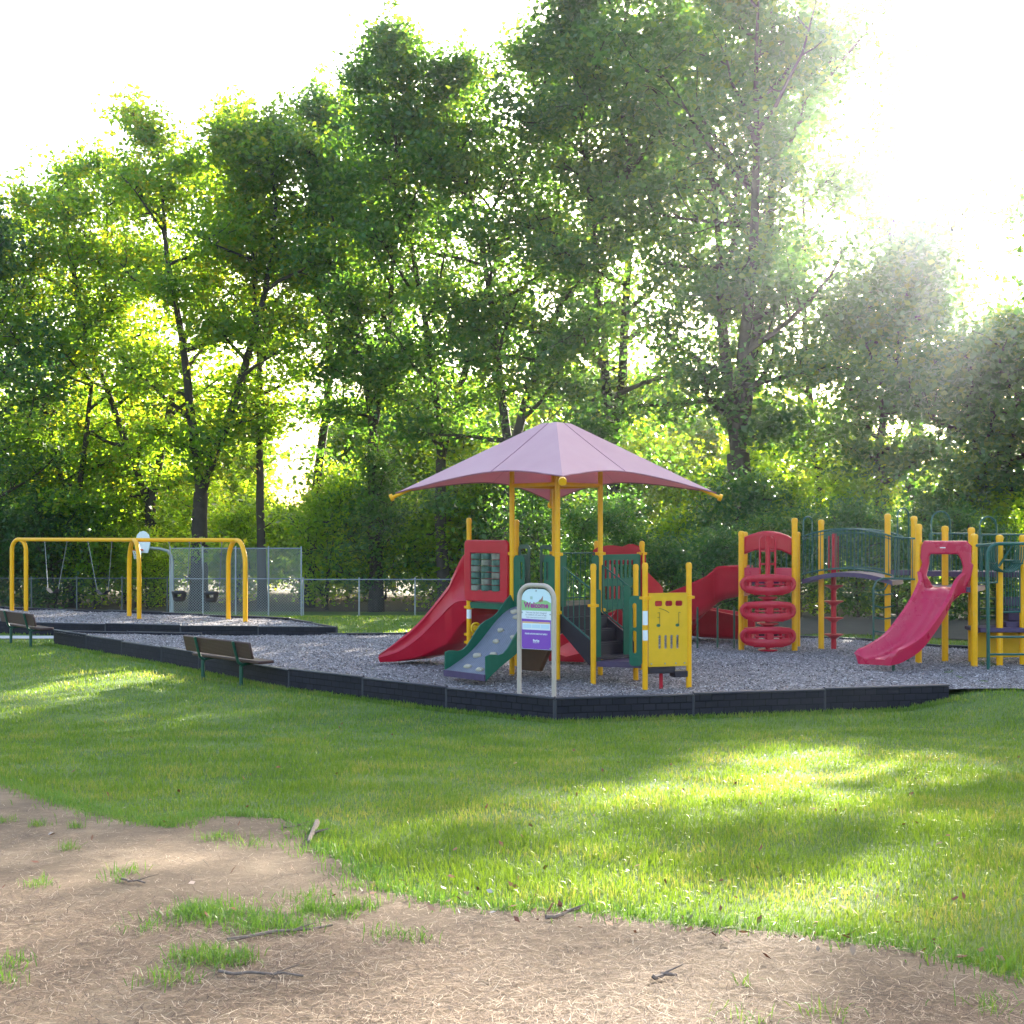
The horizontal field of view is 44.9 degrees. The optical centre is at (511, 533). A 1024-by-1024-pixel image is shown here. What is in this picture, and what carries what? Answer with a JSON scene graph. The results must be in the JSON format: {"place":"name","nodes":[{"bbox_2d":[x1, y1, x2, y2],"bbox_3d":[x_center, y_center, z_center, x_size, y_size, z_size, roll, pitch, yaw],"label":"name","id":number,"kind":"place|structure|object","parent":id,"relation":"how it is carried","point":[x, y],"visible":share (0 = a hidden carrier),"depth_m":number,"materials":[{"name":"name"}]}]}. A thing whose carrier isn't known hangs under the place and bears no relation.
{"place":"outdoors","nodes":[
{"label":"outdoors","id":0,"kind":"place"},
{"bbox_2d":[0,574,1006,639],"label":"forest floor","id":1,"kind":"structure","parent":0,"point":[849,624],"depth_m":59.22,"materials":[{"name":"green plant"}]},
{"bbox_2d":[0,486,54,607],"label":"shrub","id":2,"kind":"object","parent":1,"relation":"on","point":[13,516],"visible":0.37,"depth_m":59.03,"materials":[{"name":"green plant"}]},
{"bbox_2d":[0,504,94,606],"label":"shrub","id":3,"kind":"object","parent":1,"relation":"on","point":[17,555],"visible":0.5,"depth_m":58.72,"materials":[{"name":"green plant"}]},
{"bbox_2d":[0,476,120,608],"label":"shrub","id":4,"kind":"object","parent":1,"relation":"on","point":[37,514],"visible":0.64,"depth_m":58.44,"materials":[{"name":"green plant"}]},
{"bbox_2d":[0,194,125,564],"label":"tree","id":5,"kind":"object","parent":1,"relation":"on","point":[47,387],"visible":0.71,"depth_m":58.88,"materials":[{"name":"green plant"}]},
{"bbox_2d":[12,380,153,557],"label":"tree","id":6,"kind":"object","parent":1,"relation":"on","point":[77,470],"visible":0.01,"depth_m":72.95,"materials":[{"name":"green plant"}]},
{"bbox_2d":[42,477,144,608],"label":"shrub","id":7,"kind":"object","parent":1,"relation":"on","point":[108,533],"visible":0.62,"depth_m":59.16,"materials":[{"name":"green plant"}]},
{"bbox_2d":[0,131,192,607],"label":"tree","id":8,"kind":"object","parent":1,"relation":"on","point":[23,432],"visible":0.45,"depth_m":60.38,"materials":[{"name":"green plant"}]},
{"bbox_2d":[78,490,186,603],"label":"shrub","id":9,"kind":"object","parent":1,"relation":"on","point":[125,595],"visible":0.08,"depth_m":63.31,"materials":[{"name":"green plant"}]},
{"bbox_2d":[0,82,290,606],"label":"tree","id":10,"kind":"object","parent":1,"relation":"on","point":[148,500],"visible":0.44,"depth_m":60.98,"materials":[{"name":"green plant"}]},
{"bbox_2d":[100,516,190,609],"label":"shrub","id":11,"kind":"object","parent":1,"relation":"on","point":[158,556],"visible":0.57,"depth_m":59.21,"materials":[{"name":"green plant"}]},
{"bbox_2d":[93,423,216,603],"bbox_3d":[-19.130,-0.963,64.066,6.039,10.036,6.504,0,0,32],"label":"shrub","id":12,"kind":"object","parent":1,"relation":"on","point":[171,530],"visible":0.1,"depth_m":63.98,"materials":[{"name":"green plant"}]},
{"bbox_2d":[134,495,191,598],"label":"shrub","id":13,"kind":"object","parent":1,"relation":"on","point":[180,580],"visible":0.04,"depth_m":68.23,"materials":[{"name":"green plant"}]},
{"bbox_2d":[81,384,254,592],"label":"tree","id":14,"kind":"object","parent":1,"relation":"on","point":[162,410],"visible":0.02,"depth_m":74.38,"materials":[{"name":"green plant"}]},
{"bbox_2d":[153,435,250,598],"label":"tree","id":15,"kind":"object","parent":1,"relation":"on","point":[214,495],"visible":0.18,"depth_m":68.28,"materials":[{"name":"green plant"}]},
{"bbox_2d":[70,81,358,609],"bbox_3d":[-13.644,-8.588,59.054,13.090,25.118,11.240,0,0,-8],"label":"tree","id":16,"kind":"object","parent":1,"relation":"on","point":[165,186],"visible":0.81,"depth_m":57.35,"materials":[{"name":"green plant"}]},
{"bbox_2d":[164,389,303,580],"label":"tree","id":17,"kind":"object","parent":1,"relation":"on","point":[269,464],"visible":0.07,"depth_m":79.04,"materials":[{"name":"green plant"}]},
{"bbox_2d":[184,486,288,604],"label":"shrub","id":18,"kind":"object","parent":1,"relation":"on","point":[238,522],"visible":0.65,"depth_m":63.13,"materials":[{"name":"green plant"}]},
{"bbox_2d":[194,462,286,589],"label":"tree","id":19,"kind":"object","parent":1,"relation":"on","point":[235,483],"visible":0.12,"depth_m":75.79,"materials":[{"name":"green plant"}]},
{"bbox_2d":[207,515,273,602],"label":"shrub","id":20,"kind":"object","parent":1,"relation":"on","point":[211,583],"visible":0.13,"depth_m":64.44,"materials":[{"name":"green plant"}]},
{"bbox_2d":[166,93,338,608],"bbox_3d":[-12.198,-8.266,59.463,8.065,24.452,7.766,0,0,0],"label":"tree","id":21,"kind":"object","parent":1,"relation":"on","point":[243,189],"visible":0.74,"depth_m":58.11,"materials":[{"name":"green plant"}]},
{"bbox_2d":[242,501,292,599],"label":"shrub","id":22,"kind":"object","parent":1,"relation":"on","point":[270,558],"visible":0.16,"depth_m":66.76,"materials":[{"name":"green plant"}]},
{"bbox_2d":[265,495,350,601],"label":"shrub","id":23,"kind":"object","parent":1,"relation":"on","point":[285,545],"visible":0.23,"depth_m":65.42,"materials":[{"name":"green plant"}]},
{"bbox_2d":[288,505,359,604],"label":"shrub","id":24,"kind":"object","parent":1,"relation":"on","point":[320,565],"visible":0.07,"depth_m":63.25,"materials":[{"name":"green plant"}]},
{"bbox_2d":[241,62,412,607],"bbox_3d":[-9.084,-9.785,61.769,8.801,27.521,10.568,0,0,0],"label":"tree","id":25,"kind":"object","parent":1,"relation":"on","point":[317,105],"visible":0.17,"depth_m":60.45,"materials":[{"name":"green plant"}]},
{"bbox_2d":[259,451,401,609],"bbox_3d":[-8.982,0.046,58.811,6.874,7.989,6.089,0,0,-41],"label":"shrub","id":26,"kind":"object","parent":1,"relation":"on","point":[312,502],"visible":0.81,"depth_m":58.37,"materials":[{"name":"green plant"}]},
{"bbox_2d":[287,416,403,591],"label":"tree","id":27,"kind":"object","parent":1,"relation":"on","point":[336,438],"visible":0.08,"depth_m":73.83,"materials":[{"name":"green plant"}]},
{"bbox_2d":[305,396,421,590],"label":"tree","id":28,"kind":"object","parent":1,"relation":"on","point":[388,439],"visible":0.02,"depth_m":77.33,"materials":[{"name":"green plant"}]},
{"bbox_2d":[284,425,451,605],"bbox_3d":[-6.336,-0.454,57.967,7.118,8.973,7.332,0,0,15],"label":"shrub","id":29,"kind":"object","parent":1,"relation":"on","point":[364,518],"visible":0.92,"depth_m":56.99,"materials":[{"name":"green plant"}]},
{"bbox_2d":[261,0,485,611],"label":"tree","id":30,"kind":"object","parent":1,"relation":"on","point":[354,297],"visible":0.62,"depth_m":56.00,"materials":[{"name":"green plant"}]},
{"bbox_2d":[348,497,420,598],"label":"shrub","id":31,"kind":"object","parent":1,"relation":"on","point":[393,585],"visible":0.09,"depth_m":68.09,"materials":[{"name":"green plant"}]},
{"bbox_2d":[339,368,494,592],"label":"tree","id":32,"kind":"object","parent":1,"relation":"on","point":[397,448],"visible":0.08,"depth_m":72.34,"materials":[{"name":"green plant"}]},
{"bbox_2d":[363,483,499,609],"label":"shrub","id":33,"kind":"object","parent":1,"relation":"on","point":[417,542],"visible":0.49,"depth_m":57.14,"materials":[{"name":"green plant"}]},
{"bbox_2d":[302,577,570,615],"bbox_3d":[-3.055,2.893,55.000,12.473,1.915,0.076,0,0,0],"label":"chain link fence","id":34,"kind":"object","parent":1,"relation":"on","point":[359,584],"visible":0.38,"depth_m":55.00,"materials":[{"name":"silver metal"}]},
{"bbox_2d":[394,411,530,599],"bbox_3d":[-2.307,-0.826,58.410,7.211,9.741,7.765,0,0,23],"label":"shrub","id":35,"kind":"object","parent":1,"relation":"on","point":[458,455],"visible":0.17,"depth_m":57.30,"materials":[{"name":"green plant"}]},
{"bbox_2d":[313,0,612,598],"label":"tree","id":36,"kind":"object","parent":1,"relation":"on","point":[521,55],"visible":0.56,"depth_m":53.56,"materials":[{"name":"green plant"}]},
{"bbox_2d":[416,370,566,503],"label":"tree","id":37,"kind":"object","parent":1,"relation":"on","point":[546,415],"depth_m":78.10,"materials":[{"name":"green plant"}]},
{"bbox_2d":[445,483,577,578],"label":"shrub","id":38,"kind":"object","parent":1,"relation":"on","point":[485,516],"visible":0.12,"depth_m":57.06,"materials":[{"name":"green plant"}]},
{"bbox_2d":[333,0,703,565],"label":"tree","id":39,"kind":"object","parent":1,"relation":"on","point":[459,91],"visible":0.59,"depth_m":52.43,"materials":[{"name":"green plant"}]},
{"bbox_2d":[465,355,603,523],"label":"tree","id":40,"kind":"object","parent":1,"relation":"on","point":[542,412],"visible":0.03,"depth_m":73.55,"materials":[{"name":"green plant"}]},
{"bbox_2d":[465,433,604,599],"bbox_3d":[1.178,-0.120,46.933,5.816,7.362,5.646,0,0,13],"label":"shrub","id":41,"kind":"object","parent":1,"relation":"on","point":[529,521],"visible":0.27,"depth_m":46.44,"materials":[{"name":"green plant"}]},
{"bbox_2d":[397,0,765,612],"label":"tree","id":42,"kind":"object","parent":1,"relation":"on","point":[597,334],"visible":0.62,"depth_m":50.27,"materials":[{"name":"green plant"}]},
{"bbox_2d":[538,486,636,592],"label":"shrub","id":43,"kind":"object","parent":1,"relation":"on","point":[589,494],"visible":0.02,"depth_m":61.55,"materials":[{"name":"green plant"}]},
{"bbox_2d":[525,483,678,612],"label":"shrub","id":44,"kind":"object","parent":1,"relation":"on","point":[628,499],"visible":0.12,"depth_m":43.58,"materials":[{"name":"green plant"}]},
{"bbox_2d":[574,492,682,611],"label":"shrub","id":45,"kind":"object","parent":1,"relation":"on","point":[619,535],"visible":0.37,"depth_m":36.22,"materials":[{"name":"green plant"}]},
{"bbox_2d":[588,408,692,567],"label":"shrub","id":46,"kind":"object","parent":1,"relation":"on","point":[637,444],"visible":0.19,"depth_m":63.29,"materials":[{"name":"green plant"}]},
{"bbox_2d":[561,353,727,524],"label":"tree","id":47,"kind":"object","parent":1,"relation":"on","point":[631,383],"visible":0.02,"depth_m":73.31,"materials":[{"name":"green plant"}]},
{"bbox_2d":[623,530,713,592],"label":"shrub","id":48,"kind":"object","parent":1,"relation":"on","point":[669,578],"visible":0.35,"depth_m":36.50,"materials":[{"name":"green plant"}]},
{"bbox_2d":[640,499,713,592],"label":"shrub","id":49,"kind":"object","parent":1,"relation":"on","point":[675,526],"visible":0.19,"depth_m":44.74,"materials":[{"name":"green plant"}]},
{"bbox_2d":[628,365,725,524],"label":"tree","id":50,"kind":"object","parent":1,"relation":"on","point":[695,417],"visible":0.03,"depth_m":74.23,"materials":[{"name":"green plant"}]},
{"bbox_2d":[628,431,726,589],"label":"shrub","id":51,"kind":"object","parent":1,"relation":"on","point":[671,490],"visible":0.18,"depth_m":61.71,"materials":[{"name":"green plant"}]},
{"bbox_2d":[651,518,775,612],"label":"shrub","id":52,"kind":"object","parent":1,"relation":"on","point":[716,545],"visible":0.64,"depth_m":35.29,"materials":[{"name":"green plant"}]},
{"bbox_2d":[645,365,804,532],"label":"tree","id":53,"kind":"object","parent":1,"relation":"on","point":[702,433],"visible":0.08,"depth_m":71.38,"materials":[{"name":"green plant"}]},
{"bbox_2d":[681,462,772,566],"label":"shrub","id":54,"kind":"object","parent":1,"relation":"on","point":[705,493],"visible":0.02,"depth_m":60.64,"materials":[{"name":"green plant"}]},
{"bbox_2d":[654,457,829,612],"bbox_3d":[7.929,0.356,43.827,6.079,6.155,5.815,0,0,-44],"label":"shrub","id":55,"kind":"object","parent":1,"relation":"on","point":[745,496],"visible":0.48,"depth_m":43.55,"materials":[{"name":"green plant"}]},
{"bbox_2d":[559,0,937,611],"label":"tree","id":56,"kind":"object","parent":1,"relation":"on","point":[749,81],"visible":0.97,"depth_m":45.20,"materials":[{"name":"green plant"}]},
{"bbox_2d":[688,383,829,573],"bbox_3d":[12.777,-1.878,61.129,7.723,12.004,7.171,0,0,38],"label":"shrub","id":57,"kind":"object","parent":1,"relation":"on","point":[754,455],"visible":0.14,"depth_m":60.58,"materials":[{"name":"green plant"}]},
{"bbox_2d":[712,503,805,611],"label":"shrub","id":58,"kind":"object","parent":1,"relation":"on","point":[764,525],"visible":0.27,"depth_m":36.30,"materials":[{"name":"green plant"}]},
{"bbox_2d":[731,461,858,613],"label":"shrub","id":59,"kind":"object","parent":1,"relation":"on","point":[800,493],"visible":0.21,"depth_m":45.37,"materials":[{"name":"green plant"}]},
{"bbox_2d":[753,497,853,616],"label":"shrub","id":60,"kind":"object","parent":1,"relation":"on","point":[807,523],"visible":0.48,"depth_m":35.92,"materials":[{"name":"green plant"}]},
{"bbox_2d":[783,488,925,618],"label":"shrub","id":61,"kind":"object","parent":1,"relation":"on","point":[853,517],"visible":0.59,"depth_m":35.79,"materials":[{"name":"green plant"}]},
{"bbox_2d":[726,19,985,613],"bbox_3d":[14.734,-9.248,55.043,11.298,26.418,11.521,0,0,0],"label":"tree","id":62,"kind":"object","parent":1,"relation":"on","point":[908,73],"visible":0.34,"depth_m":53.68,"materials":[{"name":"green plant"}]},
{"bbox_2d":[791,440,925,613],"bbox_3d":[13.495,-0.010,46.892,6.659,7.205,5.899,0,0,-11],"label":"shrub","id":63,"kind":"object","parent":1,"relation":"on","point":[860,485],"visible":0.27,"depth_m":46.22,"materials":[{"name":"green plant"}]},
{"bbox_2d":[765,206,993,613],"bbox_3d":[14.019,-4.531,46.307,9.191,16.011,8.378,0,0,0],"label":"tree","id":64,"kind":"object","parent":1,"relation":"on","point":[905,294],"visible":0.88,"depth_m":45.35,"materials":[{"name":"green plant"}]},
{"bbox_2d":[846,521,950,616],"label":"shrub","id":65,"kind":"object","parent":1,"relation":"on","point":[896,609],"visible":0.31,"depth_m":35.93,"materials":[{"name":"green plant"}]},
{"bbox_2d":[815,41,1023,606],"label":"tree","id":66,"kind":"object","parent":1,"relation":"on","point":[997,166],"visible":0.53,"depth_m":54.34,"materials":[{"name":"green plant"}]},
{"bbox_2d":[857,474,1012,613],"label":"shrub","id":67,"kind":"object","parent":1,"relation":"on","point":[935,501],"visible":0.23,"depth_m":42.74,"materials":[{"name":"green plant"}]},
{"bbox_2d":[860,274,1023,607],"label":"tree","id":68,"kind":"object","parent":1,"relation":"on","point":[983,373],"visible":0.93,"depth_m":42.90,"materials":[{"name":"green plant"}]},
{"bbox_2d":[892,498,1022,622],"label":"shrub","id":69,"kind":"object","parent":1,"relation":"on","point":[959,525],"visible":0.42,"depth_m":34.70,"materials":[{"name":"green plant"}]},
{"bbox_2d":[935,462,1023,613],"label":"shrub","id":70,"kind":"object","parent":1,"relation":"on","point":[1003,510],"visible":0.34,"depth_m":42.87,"materials":[{"name":"green plant"}]},
{"bbox_2d":[948,517,1023,619],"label":"shrub","id":71,"kind":"object","parent":1,"relation":"on","point":[993,589],"visible":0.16,"depth_m":34.83,"materials":[{"name":"green plant"}]},
{"bbox_2d":[962,143,1023,387],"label":"tree","id":72,"kind":"object","parent":1,"relation":"on","point":[1012,215],"visible":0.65,"depth_m":49.69,"materials":[{"name":"green plant"}]},
{"bbox_2d":[41,642,965,723],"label":"grass","id":73,"kind":"structure","parent":0,"point":[455,710],"depth_m":18.83,"materials":[{"name":"green plant"}]},
{"bbox_2d":[0,784,1023,1023],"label":"dirt path","id":74,"kind":"structure","parent":0,"point":[246,866],"depth_m":5.04,"materials":[{"name":"brown soil"}]},
{"bbox_2d":[218,964,303,976],"bbox_3d":[-0.937,1.638,4.651,0.326,0.019,0.102,0,0,0],"label":"stick","id":75,"kind":"object","parent":74,"relation":"on","point":[246,972],"visible":0.94,"depth_m":4.62,"materials":[{"name":"brown wood"}]},
{"bbox_2d":[227,922,332,941],"bbox_3d":[-0.988,1.707,5.320,0.502,0.050,0.032,0,0,-37],"label":"stick","id":76,"kind":"object","parent":74,"relation":"on","point":[266,933],"visible":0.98,"depth_m":5.29,"materials":[{"name":"brown wood"}]},
{"bbox_2d":[0,814,1023,1023],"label":"grass tufts","id":77,"kind":"object","parent":74,"relation":"on","point":[276,918],"visible":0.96,"depth_m":5.46,"materials":[{"name":"green plant"}]},
{"bbox_2d":[0,804,1023,1023],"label":"pine straw","id":78,"kind":"object","parent":74,"relation":"on","point":[495,1013],"visible":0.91,"depth_m":4.66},
{"bbox_2d":[0,553,1023,992],"bbox_3d":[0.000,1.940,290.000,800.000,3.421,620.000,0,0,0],"label":"lawn","id":79,"kind":"structure","parent":0,"point":[222,709],"depth_m":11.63,"materials":[{"name":"plant"}]},
{"bbox_2d":[0,610,53,646],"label":"park bench","id":80,"kind":"object","parent":79,"relation":"on","point":[18,619],"visible":0.94,"depth_m":29.93,"materials":[{"name":"green paint"}]},
{"bbox_2d":[0,576,167,611],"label":"chain link fence","id":81,"kind":"object","parent":79,"relation":"on","point":[77,578],"visible":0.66,"depth_m":57.00,"materials":[{"name":"grey metal"}]},
{"bbox_2d":[133,531,173,611],"bbox_3d":[-16.073,1.865,55.542,1.757,3.970,0.817,0,0,-9],"label":"basketball hoop","id":82,"kind":"object","parent":79,"relation":"on","point":[145,547],"visible":0.57,"depth_m":55.61,"materials":[{"name":"silver metal"}]},
{"bbox_2d":[0,608,328,626],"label":"mulch bed","id":83,"kind":"object","parent":79,"relation":"on","point":[41,618],"visible":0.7,"depth_m":34.87,"materials":[{"name":"grey gravel"}]},
{"bbox_2d":[10,537,247,621],"bbox_3d":[-11.624,1.384,36.261,9.935,2.532,1.164,0,0,28],"label":"swing set","id":84,"kind":"object","parent":83,"relation":"on","point":[136,541],"visible":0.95,"depth_m":35.38,"materials":[{"name":"yellow paint"}]},
{"bbox_2d":[168,542,190,601],"bbox_3d":[-9.419,1.050,35.126,0.652,1.740,0.423,0,0,-10],"label":"bucket swing","id":85,"kind":"object","parent":84,"relation":"hanging from","point":[176,598],"visible":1,"depth_m":35.01,"materials":[{"name":"black rubber"}]},
{"bbox_2d":[200,542,222,601],"bbox_3d":[-8.416,1.050,34.731,0.652,1.740,0.423,0,0,-10],"label":"bucket swing","id":86,"kind":"object","parent":84,"relation":"hanging from","point":[215,594],"visible":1,"depth_m":34.61,"materials":[{"name":"black rubber"}]},
{"bbox_2d":[0,620,337,635],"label":"border wall","id":87,"kind":"structure","parent":79,"relation":"on","point":[230,630],"depth_m":31.81,"materials":[{"name":"black plastic"}]},
{"bbox_2d":[0,606,337,627],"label":"border wall","id":88,"kind":"structure","parent":79,"relation":"on","point":[202,614],"depth_m":37.08,"materials":[{"name":"black plastic"}]},
{"bbox_2d":[183,635,273,685],"bbox_3d":[-5.194,2.346,22.522,0.566,0.908,2.300,0,0,-44],"label":"park bench","id":89,"kind":"object","parent":79,"relation":"on","point":[238,652],"visible":0.95,"depth_m":22.29,"materials":[{"name":"green paint"}]},
{"bbox_2d":[169,546,301,615],"bbox_3d":[-12.248,2.203,55.000,5.890,3.295,0.076,0,0,0],"label":"chain link fence","id":90,"kind":"object","parent":79,"relation":"on","point":[203,581],"visible":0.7,"depth_m":55.00,"materials":[{"name":"silver metal"}]},
{"bbox_2d":[54,629,556,719],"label":"border wall","id":91,"kind":"structure","parent":79,"relation":"on","point":[493,702],"depth_m":20.67,"materials":[{"name":"black plastic"}]},
{"bbox_2d":[2,717,1019,960],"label":"dry leaves","id":92,"kind":"object","parent":79,"relation":"on","point":[852,948],"visible":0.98,"depth_m":5.98,"materials":[{"name":"brown plant"}]},
{"bbox_2d":[56,631,1023,696],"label":"mulch bed","id":93,"kind":"object","parent":79,"relation":"on","point":[732,661],"visible":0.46,"depth_m":22.00,"materials":[{"name":"grey gravel"}]},
{"bbox_2d":[65,630,201,634],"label":"border wall","id":94,"kind":"structure","parent":93,"relation":"on","point":[141,632],"depth_m":29.80,"materials":[{"name":"black plastic"}]},
{"bbox_2d":[517,583,555,696],"bbox_3d":[0.360,1.688,18.240,0.666,1.924,0.070,0,0,32],"label":"welcome sign","id":95,"kind":"object","parent":93,"relation":"on","point":[536,618],"visible":1,"depth_m":18.23,"materials":[{"name":"white plastic"}]},
{"bbox_2d":[378,422,722,689],"bbox_3d":[0.694,0.370,21.352,5.378,4.560,5.702,0,0,-20],"label":"play structure","id":96,"kind":"object","parent":93,"relation":"on","point":[465,626],"visible":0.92,"depth_m":20.80,"materials":[{"name":"yellow paint"}]},
{"bbox_2d":[665,507,1023,670],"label":"play structure","id":97,"kind":"object","parent":93,"relation":"on","point":[910,631],"visible":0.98,"depth_m":24.88,"materials":[{"name":"yellow paint"}]},
{"bbox_2d":[530,494,627,600],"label":"shrub","id":98,"kind":"object","parent":79,"relation":"on","point":[574,519],"visible":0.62,"depth_m":35.79,"materials":[{"name":"green plant"}]},
{"bbox_2d":[326,631,967,648],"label":"border wall","id":99,"kind":"structure","parent":79,"relation":"on","point":[868,639],"depth_m":28.66,"materials":[{"name":"black plastic"}]},
{"bbox_2d":[554,684,949,720],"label":"border wall","id":100,"kind":"structure","parent":79,"relation":"on","point":[758,701],"depth_m":18.53,"materials":[{"name":"black plastic"}]},
{"bbox_2d":[0,0,1023,509],"label":"sky","id":101,"kind":"structure","parent":0,"point":[55,55],"materials":[{"name":"white"}]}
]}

